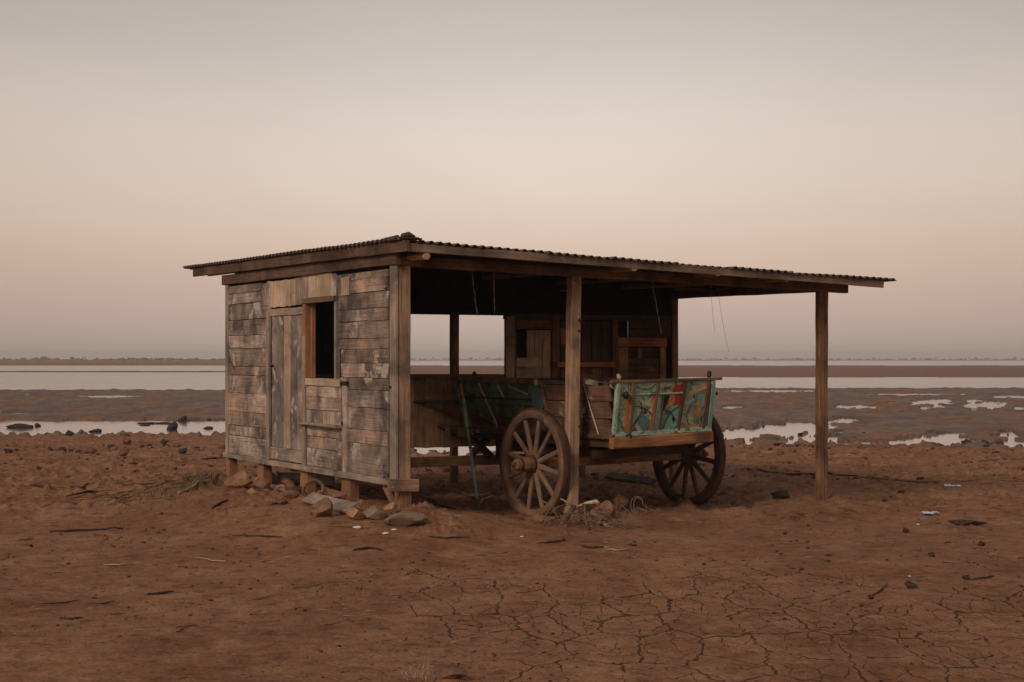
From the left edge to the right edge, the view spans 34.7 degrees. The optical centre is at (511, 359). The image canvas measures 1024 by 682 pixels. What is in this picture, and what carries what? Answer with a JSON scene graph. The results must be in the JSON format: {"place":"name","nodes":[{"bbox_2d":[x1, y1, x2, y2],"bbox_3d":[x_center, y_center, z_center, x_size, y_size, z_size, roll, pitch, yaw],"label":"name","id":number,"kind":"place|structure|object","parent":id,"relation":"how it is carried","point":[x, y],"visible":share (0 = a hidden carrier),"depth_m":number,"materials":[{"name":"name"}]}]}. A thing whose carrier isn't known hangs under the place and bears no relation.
{"place":"outdoors","nodes":[
{"label":"outdoors","id":0,"kind":"place"},
{"bbox_2d":[0,359,1023,681],"bbox_3d":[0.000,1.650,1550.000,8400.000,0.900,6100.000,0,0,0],"label":"ground","id":1,"kind":"structure","parent":0,"point":[672,543],"depth_m":14.41,"materials":[{"name":"red soil"}]},
{"bbox_2d":[3,449,12,452],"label":"mud clod","id":2,"kind":"object","parent":1,"relation":"on","point":[8,450],"visible":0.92,"depth_m":32.19,"materials":[{"name":"brown soil"}]},
{"bbox_2d":[5,423,33,427],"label":"rock","id":3,"kind":"object","parent":1,"relation":"on","point":[19,425],"visible":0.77,"depth_m":45.27,"materials":[{"name":"brown stone"}]},
{"bbox_2d":[30,484,50,488],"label":"stick","id":4,"kind":"object","parent":1,"relation":"on","point":[42,486],"visible":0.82,"depth_m":22.64,"materials":[{"name":"brown wood"}]},
{"bbox_2d":[41,599,79,603],"bbox_3d":[-3.302,1.784,12.047,0.063,0.019,0.363,0,0,37],"label":"stick","id":5,"kind":"object","parent":1,"relation":"on","point":[59,602],"visible":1,"depth_m":12.00,"materials":[{"name":"brown wood"}]},
{"bbox_2d":[65,430,74,435],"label":"rock","id":6,"kind":"object","parent":1,"relation":"on","point":[69,433],"visible":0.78,"depth_m":40.45,"materials":[{"name":"brown stone"}]},
{"bbox_2d":[59,617,82,619],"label":"stick","id":7,"kind":"object","parent":1,"relation":"on","point":[71,618],"visible":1,"depth_m":11.26,"materials":[{"name":"brown wood"}]},
{"bbox_2d":[66,490,96,495],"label":"stick","id":8,"kind":"object","parent":1,"relation":"on","point":[85,491],"visible":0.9,"depth_m":20.98,"materials":[{"name":"brown wood"}]},
{"bbox_2d":[70,483,94,488],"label":"stick","id":9,"kind":"object","parent":1,"relation":"on","point":[83,486],"visible":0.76,"depth_m":22.00,"materials":[{"name":"brown wood"}]},
{"bbox_2d":[49,527,122,531],"bbox_3d":[-4.406,1.763,16.985,0.739,0.049,0.160,0,0,-17],"label":"stick","id":10,"kind":"object","parent":1,"relation":"on","point":[70,530],"visible":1,"depth_m":17.02,"materials":[{"name":"brown wood"}]},
{"bbox_2d":[86,447,96,453],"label":"mud clod","id":11,"kind":"object","parent":1,"relation":"on","point":[90,450],"visible":1,"depth_m":32.47,"materials":[{"name":"red soil"}]},
{"bbox_2d":[86,601,114,603],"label":"stick","id":12,"kind":"object","parent":1,"relation":"on","point":[101,603],"visible":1,"depth_m":11.97,"materials":[{"name":"brown wood"}]},
{"bbox_2d":[0,356,224,360],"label":"distant trees","id":13,"kind":"object","parent":1,"relation":"on","point":[43,358],"visible":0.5,"depth_m":1322.56,"materials":[{"name":"grey plant"}]},
{"bbox_2d":[15,474,221,507],"bbox_3d":[-4.581,1.631,20.310,2.643,0.291,2.510,0,0,-45],"label":"brush pile","id":14,"kind":"object","parent":1,"relation":"on","point":[115,498],"visible":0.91,"depth_m":20.38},
{"bbox_2d":[103,563,133,564],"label":"stick","id":15,"kind":"object","parent":1,"relation":"on","point":[120,564],"visible":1,"depth_m":14.15,"materials":[{"name":"beige wood"}]},
{"bbox_2d":[118,449,129,455],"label":"mud clod","id":16,"kind":"object","parent":1,"relation":"on","point":[123,452],"visible":1,"depth_m":31.77,"materials":[{"name":"red soil"}]},
{"bbox_2d":[122,438,130,444],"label":"mud clod","id":17,"kind":"object","parent":1,"relation":"on","point":[127,441],"visible":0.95,"depth_m":35.98,"materials":[{"name":"red soil"}]},
{"bbox_2d":[146,590,173,594],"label":"stick","id":18,"kind":"object","parent":1,"relation":"on","point":[160,592],"visible":1,"depth_m":12.51,"materials":[{"name":"brown wood"}]},
{"bbox_2d":[160,439,168,443],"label":"mud clod","id":19,"kind":"object","parent":1,"relation":"on","point":[163,441],"visible":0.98,"depth_m":35.75,"materials":[{"name":"brown soil"}]},
{"bbox_2d":[100,471,229,508],"bbox_3d":[-4.214,1.609,20.187,1.295,0.333,2.775,0,0,0],"label":"dry grass clump","id":20,"kind":"object","parent":1,"relation":"on","point":[171,489],"visible":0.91,"depth_m":19.93,"materials":[{"name":"brown plant"}]},
{"bbox_2d":[178,416,186,420],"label":"rock","id":21,"kind":"object","parent":1,"relation":"on","point":[183,418],"visible":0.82,"depth_m":50.03,"materials":[{"name":"brown stone"}]},
{"bbox_2d":[179,448,186,453],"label":"mud clod","id":22,"kind":"object","parent":1,"relation":"on","point":[181,450],"visible":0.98,"depth_m":31.82,"materials":[{"name":"brown soil"}]},
{"bbox_2d":[155,470,225,490],"bbox_3d":[-4.024,1.537,20.942,0.685,0.239,1.692,0,0,8],"label":"grass tuft","id":23,"kind":"object","parent":1,"relation":"on","point":[202,476],"visible":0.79,"depth_m":20.85,"materials":[{"name":"plant"}]},
{"bbox_2d":[178,480,206,492],"bbox_3d":[-3.930,1.568,20.396,0.058,0.090,1.395,0,0,5],"label":"branch","id":24,"kind":"object","parent":1,"relation":"on","point":[198,483],"visible":0.66,"depth_m":20.20,"materials":[{"name":"brown wood"}]},
{"bbox_2d":[195,557,226,561],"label":"stick","id":25,"kind":"object","parent":1,"relation":"on","point":[210,559],"visible":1,"depth_m":14.41,"materials":[{"name":"beige wood"}]},
{"bbox_2d":[201,457,224,459],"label":"stick","id":26,"kind":"object","parent":1,"relation":"on","point":[213,458],"visible":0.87,"depth_m":30.71,"materials":[{"name":"brown wood"}]},
{"bbox_2d":[207,469,225,484],"bbox_3d":[-4.053,1.639,22.699,0.070,0.268,4.299,0,0,-7],"label":"stick","id":27,"kind":"object","parent":1,"relation":"on","point":[215,475],"visible":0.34,"depth_m":21.60,"materials":[{"name":"wood"}]},
{"bbox_2d":[211,500,227,508],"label":"stick","id":28,"kind":"object","parent":1,"relation":"on","point":[221,502],"visible":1,"depth_m":18.43,"materials":[{"name":"brown wood"}]},
{"bbox_2d":[224,470,254,488],"bbox_3d":[-3.362,1.500,20.282,0.379,0.270,0.241,0,0,23],"label":"stone","id":29,"kind":"object","parent":1,"relation":"on","point":[243,478],"visible":0.94,"depth_m":20.19,"materials":[{"name":"brown stone"}]},
{"bbox_2d":[247,487,257,493],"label":"stone","id":30,"kind":"object","parent":1,"relation":"on","point":[251,490],"visible":0.81,"depth_m":19.07,"materials":[{"name":"brown stone"}]},
{"bbox_2d":[232,535,281,536],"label":"stick","id":31,"kind":"object","parent":1,"relation":"on","point":[258,535],"visible":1,"depth_m":15.80,"materials":[{"name":"brown wood"}]},
{"bbox_2d":[245,595,273,601],"bbox_3d":[-1.885,1.796,12.326,0.019,0.012,0.357,0,0,29],"label":"stick","id":32,"kind":"object","parent":1,"relation":"on","point":[260,598],"visible":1,"depth_m":12.33,"materials":[{"name":"brown wood"}]},
{"bbox_2d":[254,478,270,490],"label":"stone","id":33,"kind":"object","parent":1,"relation":"on","point":[260,484],"visible":0.93,"depth_m":20.02,"materials":[{"name":"brown stone"}]},
{"bbox_2d":[263,496,279,504],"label":"stone","id":34,"kind":"object","parent":1,"relation":"on","point":[269,500],"visible":0.98,"depth_m":17.87,"materials":[{"name":"brown stone"}]},
{"bbox_2d":[274,484,286,491],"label":"stone","id":35,"kind":"object","parent":1,"relation":"on","point":[281,488],"visible":0.65,"depth_m":19.70,"materials":[{"name":"brown stone"}]},
{"bbox_2d":[278,499,288,504],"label":"stone","id":36,"kind":"object","parent":1,"relation":"on","point":[282,501],"visible":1,"depth_m":17.84,"materials":[{"name":"red stone"}]},
{"bbox_2d":[283,478,294,484],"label":"stone","id":37,"kind":"object","parent":1,"relation":"on","point":[286,481],"visible":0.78,"depth_m":20.90,"materials":[{"name":"brown stone"}]},
{"bbox_2d":[283,490,299,498],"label":"stone","id":38,"kind":"object","parent":1,"relation":"on","point":[289,494],"visible":0.95,"depth_m":18.41,"materials":[{"name":"brown stone"}]},
{"bbox_2d":[292,486,301,492],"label":"stone","id":39,"kind":"object","parent":1,"relation":"on","point":[298,488],"visible":0.45,"depth_m":19.34,"materials":[{"name":"brown stone"}]},
{"bbox_2d":[277,472,334,485],"bbox_3d":[-2.644,1.530,21.020,0.832,0.161,0.074,0,0,25],"label":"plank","id":40,"kind":"object","parent":1,"relation":"on","point":[324,479],"visible":0.48,"depth_m":21.03,"materials":[{"name":"brown wood"}]},
{"bbox_2d":[296,583,320,587],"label":"stick","id":41,"kind":"object","parent":1,"relation":"on","point":[316,584],"visible":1,"depth_m":12.95,"materials":[{"name":"brown wood"}]},
{"bbox_2d":[301,478,324,496],"bbox_3d":[-2.180,1.437,17.992,0.262,0.257,0.106,0,0,0],"label":"root hoop","id":42,"kind":"object","parent":1,"relation":"on","point":[307,482],"visible":0.84,"depth_m":17.98,"materials":[{"name":"brown wood"}]},
{"bbox_2d":[309,497,332,516],"bbox_3d":[-1.912,1.508,16.573,0.225,0.227,0.207,0,0,-43],"label":"stone","id":43,"kind":"object","parent":1,"relation":"on","point":[322,507],"visible":0.98,"depth_m":16.52,"materials":[{"name":"brown stone"}]},
{"bbox_2d":[302,492,359,513],"bbox_3d":[-1.916,1.513,17.283,0.162,0.114,1.383,0,0,-26],"label":"plank","id":44,"kind":"object","parent":1,"relation":"on","point":[342,505],"visible":0.76,"depth_m":17.09,"materials":[{"name":"grey wood"}]},
{"bbox_2d":[314,581,353,582],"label":"stick","id":45,"kind":"object","parent":1,"relation":"on","point":[333,582],"visible":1,"depth_m":13.16,"materials":[{"name":"brown wood"}]},
{"bbox_2d":[326,489,346,499],"bbox_3d":[-1.954,1.505,18.007,0.252,0.163,0.154,0,0,36],"label":"stone","id":46,"kind":"object","parent":1,"relation":"on","point":[336,494],"visible":0.56,"depth_m":17.96,"materials":[{"name":"brown stone"}]},
{"bbox_2d":[320,525,368,528],"bbox_3d":[-1.635,1.639,16.026,0.503,0.029,0.028,0,0,11],"label":"stick","id":47,"kind":"object","parent":1,"relation":"on","point":[341,525],"visible":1,"depth_m":16.04,"materials":[{"name":"wood"}]},
{"bbox_2d":[346,508,364,519],"bbox_3d":[-1.566,1.546,16.393,0.185,0.127,0.144,0,0,-2],"label":"stone","id":48,"kind":"object","parent":1,"relation":"on","point":[354,514],"visible":1,"depth_m":16.36,"materials":[{"name":"brown stone"}]},
{"bbox_2d":[356,499,366,505],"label":"stone","id":49,"kind":"object","parent":1,"relation":"on","point":[361,502],"visible":0.66,"depth_m":17.64,"materials":[{"name":"brown stone"}]},
{"bbox_2d":[353,546,382,550],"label":"stick","id":50,"kind":"object","parent":1,"relation":"on","point":[365,548],"visible":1,"depth_m":15.11,"materials":[{"name":"brown wood"}]},
{"bbox_2d":[362,505,387,519],"bbox_3d":[-1.380,1.547,16.492,0.278,0.156,0.148,0,0,-12],"label":"stone","id":51,"kind":"object","parent":1,"relation":"on","point":[376,512],"visible":0.98,"depth_m":16.45,"materials":[{"name":"brown stone"}]},
{"bbox_2d":[384,502,397,513],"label":"stone","id":52,"kind":"object","parent":1,"relation":"on","point":[391,507],"visible":0.91,"depth_m":16.86,"materials":[{"name":"brown stone"}]},
{"bbox_2d":[383,510,426,526],"bbox_3d":[-1.068,1.591,16.254,0.407,0.169,0.304,0,0,-35],"label":"stone slab","id":53,"kind":"object","parent":1,"relation":"on","point":[403,518],"depth_m":16.17,"materials":[{"name":"brown stone"}]},
{"bbox_2d":[397,664,429,681],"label":"dry sprig","id":54,"kind":"object","parent":1,"relation":"on","point":[419,672],"visible":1,"depth_m":9.21,"materials":[{"name":"beige plant"}]},
{"bbox_2d":[418,494,456,508],"bbox_3d":[-1.106,1.705,20.266,0.163,0.125,4.266,0,0,-11],"label":"stick","id":55,"kind":"object","parent":1,"relation":"on","point":[435,502],"visible":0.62,"depth_m":18.79,"materials":[{"name":"brown wood"}]},
{"bbox_2d":[428,536,464,538],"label":"stick","id":56,"kind":"object","parent":1,"relation":"on","point":[450,537],"visible":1,"depth_m":15.77,"materials":[{"name":"brown wood"}]},
{"bbox_2d":[434,664,468,678],"bbox_3d":[-0.340,1.735,9.091,0.152,0.080,0.176,0,0,-31],"label":"mud clod","id":57,"kind":"object","parent":1,"relation":"on","point":[449,671],"visible":1,"depth_m":9.05,"materials":[{"name":"red soil"}]},
{"bbox_2d":[459,489,492,497],"bbox_3d":[-0.485,1.753,21.472,0.448,0.056,1.676,0,0,0],"label":"stick","id":58,"kind":"object","parent":1,"relation":"on","point":[470,496],"visible":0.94,"depth_m":21.00,"materials":[{"name":"brown wood"}]},
{"bbox_2d":[478,496,492,505],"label":"stick","id":59,"kind":"object","parent":1,"relation":"on","point":[482,499],"visible":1,"depth_m":20.52,"materials":[{"name":"brown wood"}]},
{"bbox_2d":[0,439,1023,681],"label":"soil crumbs","id":60,"kind":"object","parent":1,"relation":"on","point":[447,469],"visible":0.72,"depth_m":16.05,"materials":[{"name":"brown soil"}]},
{"bbox_2d":[0,446,1023,681],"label":"straw bits","id":61,"kind":"object","parent":1,"relation":"on","point":[511,588],"visible":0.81,"depth_m":13.03,"materials":[{"name":"beige plant"}]},
{"bbox_2d":[182,232,895,515],"bbox_3d":[-0.075,0.307,21.682,6.497,3.294,7.867,0,0,-28],"label":"wooden hut","id":62,"kind":"object","parent":1,"relation":"on","point":[320,379],"visible":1,"depth_m":19.86,"materials":[{"name":"brown wood"}]},
{"bbox_2d":[266,307,306,464],"bbox_3d":[-2.789,0.346,20.103,0.107,1.945,1.364,0,0,-28],"label":"door","id":63,"kind":"structure","parent":62,"relation":"in","point":[289,396],"depth_m":20.10,"materials":[{"name":"brown wood"}]},
{"bbox_2d":[303,303,315,377],"bbox_3d":[-2.416,-0.221,19.540,0.115,0.944,0.147,0,0,-28],"label":"window frame","id":64,"kind":"structure","parent":62,"relation":"in","point":[309,310],"depth_m":19.50,"materials":[{"name":"brown wood"}]},
{"bbox_2d":[334,301,339,378],"bbox_3d":[-1.989,-0.216,18.692,0.060,0.892,0.061,0,0,-28],"label":"window frame","id":65,"kind":"structure","parent":62,"relation":"in","point":[336,351],"depth_m":18.66,"materials":[{"name":"brown wood"}]},
{"bbox_2d":[472,271,477,315],"bbox_3d":[-0.412,-0.760,17.996,0.081,0.566,0.012,0,0,-29],"label":"hanging cord","id":66,"kind":"object","parent":62,"relation":"hanging from","point":[474,292],"visible":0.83,"depth_m":17.99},
{"bbox_2d":[493,272,494,312],"bbox_3d":[-0.199,-0.778,18.107,0.024,0.543,0.012,0,0,-18],"label":"hanging cord","id":67,"kind":"object","parent":62,"relation":"hanging from","point":[494,294],"visible":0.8,"depth_m":18.11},
{"bbox_2d":[652,282,661,333],"bbox_3d":[1.677,-0.630,19.094,0.150,0.686,0.013,0,0,-28],"label":"hanging cord","id":68,"kind":"object","parent":62,"relation":"hanging from","point":[656,307],"visible":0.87,"depth_m":19.10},
{"bbox_2d":[537,537,565,543],"bbox_3d":[0.420,1.751,15.807,0.134,0.029,0.489,0,0,33],"label":"stick","id":69,"kind":"object","parent":1,"relation":"on","point":[553,541],"visible":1,"depth_m":15.77,"materials":[{"name":"brown wood"}]},
{"bbox_2d":[413,371,725,516],"bbox_3d":[0.565,0.970,20.098,2.917,1.660,4.249,-1,1,-35],"label":"ox cart","id":70,"kind":"object","parent":1,"relation":"on","point":[657,422],"visible":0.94,"depth_m":18.76,"materials":[{"name":"brown wood"}]},
{"bbox_2d":[547,373,617,401],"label":"broken planks","id":71,"kind":"object","parent":70,"relation":"in","point":[589,380],"visible":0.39,"depth_m":18.87,"materials":[{"name":"brown wood"}]},
{"bbox_2d":[581,545,602,548],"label":"stick","id":72,"kind":"object","parent":1,"relation":"on","point":[592,547],"visible":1,"depth_m":15.38,"materials":[{"name":"brown wood"}]},
{"bbox_2d":[539,498,658,530],"bbox_3d":[0.895,1.688,17.324,1.310,0.431,0.840,0,0,0],"label":"root tangle","id":73,"kind":"object","parent":1,"relation":"on","point":[604,521],"visible":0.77,"depth_m":17.23,"materials":[{"name":"brown plant"}]},
{"bbox_2d":[590,500,616,517],"bbox_3d":[0.996,1.643,17.956,0.290,0.200,0.176,0,0,21],"label":"stone","id":74,"kind":"object","parent":1,"relation":"on","point":[608,504],"visible":0.64,"depth_m":17.89,"materials":[{"name":"brown stone"}]},
{"bbox_2d":[605,548,629,550],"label":"stick","id":75,"kind":"object","parent":1,"relation":"on","point":[618,549],"visible":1,"depth_m":15.21,"materials":[{"name":"beige wood"}]},
{"bbox_2d":[613,493,628,510],"bbox_3d":[1.286,1.692,19.418,0.139,0.218,0.202,0,0,42],"label":"stone","id":76,"kind":"object","parent":1,"relation":"on","point":[619,500],"visible":0.94,"depth_m":19.37,"materials":[{"name":"brown stone"}]},
{"bbox_2d":[604,472,656,484],"bbox_3d":[1.724,1.752,24.034,0.140,0.117,1.628,0,0,-20],"label":"plank","id":77,"kind":"object","parent":1,"relation":"on","point":[630,478],"visible":0.96,"depth_m":23.96,"materials":[{"name":"brown wood"}]},
{"bbox_2d":[410,357,1023,359],"bbox_3d":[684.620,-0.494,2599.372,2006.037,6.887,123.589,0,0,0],"label":"distant trees","id":78,"kind":"object","parent":1,"relation":"on","point":[754,358],"visible":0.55,"depth_m":2583.92,"materials":[{"name":"plant"}]},
{"bbox_2d":[770,490,789,498],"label":"mud clod","id":79,"kind":"object","parent":1,"relation":"on","point":[781,494],"visible":0.98,"depth_m":21.01,"materials":[{"name":"brown soil"}]},
{"bbox_2d":[742,469,857,475],"bbox_3d":[4.372,1.791,26.073,0.537,0.082,2.396,0,0,-39],"label":"reed","id":80,"kind":"object","parent":1,"relation":"on","point":[794,474],"visible":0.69,"depth_m":25.70,"materials":[{"name":"brown plant"}]},
{"bbox_2d":[903,527,909,532],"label":"mud clod","id":81,"kind":"object","parent":1,"relation":"on","point":[905,530],"visible":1,"depth_m":16.85,"materials":[{"name":"brown soil"}]},
{"bbox_2d":[904,580,917,588],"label":"mud clod","id":82,"kind":"object","parent":1,"relation":"on","point":[910,585],"visible":1,"depth_m":12.76,"materials":[{"name":"brown soil"}]},
{"bbox_2d":[919,511,938,513],"bbox_3d":[4.781,1.754,18.776,0.203,0.026,0.167,0,0,0],"label":"plastic scrap","id":83,"kind":"object","parent":1,"relation":"on","point":[927,512],"visible":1,"depth_m":18.74,"materials":[{"name":"white plastic"}]},
{"bbox_2d":[859,476,1023,482],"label":"reed","id":84,"kind":"object","parent":1,"relation":"on","point":[914,481],"visible":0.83,"depth_m":24.07,"materials":[{"name":"brown plant"}]},
{"bbox_2d":[962,575,970,579],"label":"mud clod","id":85,"kind":"object","parent":1,"relation":"on","point":[966,577],"visible":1,"depth_m":13.20,"materials":[{"name":"brown soil"}]},
{"bbox_2d":[961,439,971,443],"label":"rock","id":86,"kind":"object","parent":1,"relation":"on","point":[965,441],"visible":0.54,"depth_m":36.23,"materials":[{"name":"stone"}]},
{"bbox_2d":[947,519,986,525],"bbox_3d":[4.779,1.717,17.223,0.440,0.072,0.116,0,0,6],"label":"driftwood","id":87,"kind":"object","parent":1,"relation":"on","point":[964,522],"visible":1,"depth_m":17.20,"materials":[{"name":"brown wood"}]},
{"bbox_2d":[977,541,984,545],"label":"mud clod","id":88,"kind":"object","parent":1,"relation":"on","point":[981,543],"visible":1,"depth_m":15.66,"materials":[{"name":"brown soil"}]},
{"bbox_2d":[972,575,994,579],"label":"stick","id":89,"kind":"object","parent":1,"relation":"on","point":[982,577],"visible":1,"depth_m":13.27,"materials":[{"name":"brown wood"}]},
{"bbox_2d":[982,457,1022,460],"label":"stick","id":90,"kind":"object","parent":1,"relation":"on","point":[999,458],"visible":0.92,"depth_m":29.92,"materials":[{"name":"brown wood"}]},
{"bbox_2d":[0,361,1023,455],"bbox_3d":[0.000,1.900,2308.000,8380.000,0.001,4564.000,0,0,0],"label":"water","id":91,"kind":"structure","parent":0,"point":[111,380],"depth_m":122.52,"materials":[{"name":"grey liquid"}]},
{"bbox_2d":[88,429,101,431],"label":"rock","id":92,"kind":"object","parent":91,"relation":"on","point":[96,430],"visible":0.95,"depth_m":42.72,"materials":[{"name":"brown stone"}]},
{"bbox_2d":[138,422,154,423],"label":"rock","id":93,"kind":"object","parent":91,"relation":"on","point":[146,423],"visible":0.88,"depth_m":48.15,"materials":[{"name":"stone"}]},
{"bbox_2d":[154,422,171,423],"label":"rock","id":94,"kind":"object","parent":91,"relation":"on","point":[162,422],"visible":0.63,"depth_m":48.16,"materials":[{"name":"brown stone"}]},
{"bbox_2d":[166,422,177,429],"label":"rock","id":95,"kind":"object","parent":91,"relation":"in","point":[172,426],"visible":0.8,"depth_m":44.22,"materials":[{"name":"brown stone"}]},
{"bbox_2d":[0,0,1023,359],"label":"sky","id":96,"kind":"structure","parent":0,"point":[142,141],"materials":[{"name":"beige"}]},
{"bbox_2d":[630,496,646,515],"bbox_3d":[1.432,1.661,18.542,0.190,0.218,0.111,0,0,0],"label":"root coil","id":97,"kind":"object","parent":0,"point":[633,505],"visible":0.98,"depth_m":18.54,"materials":[{"name":"brown plant"}]}
]}

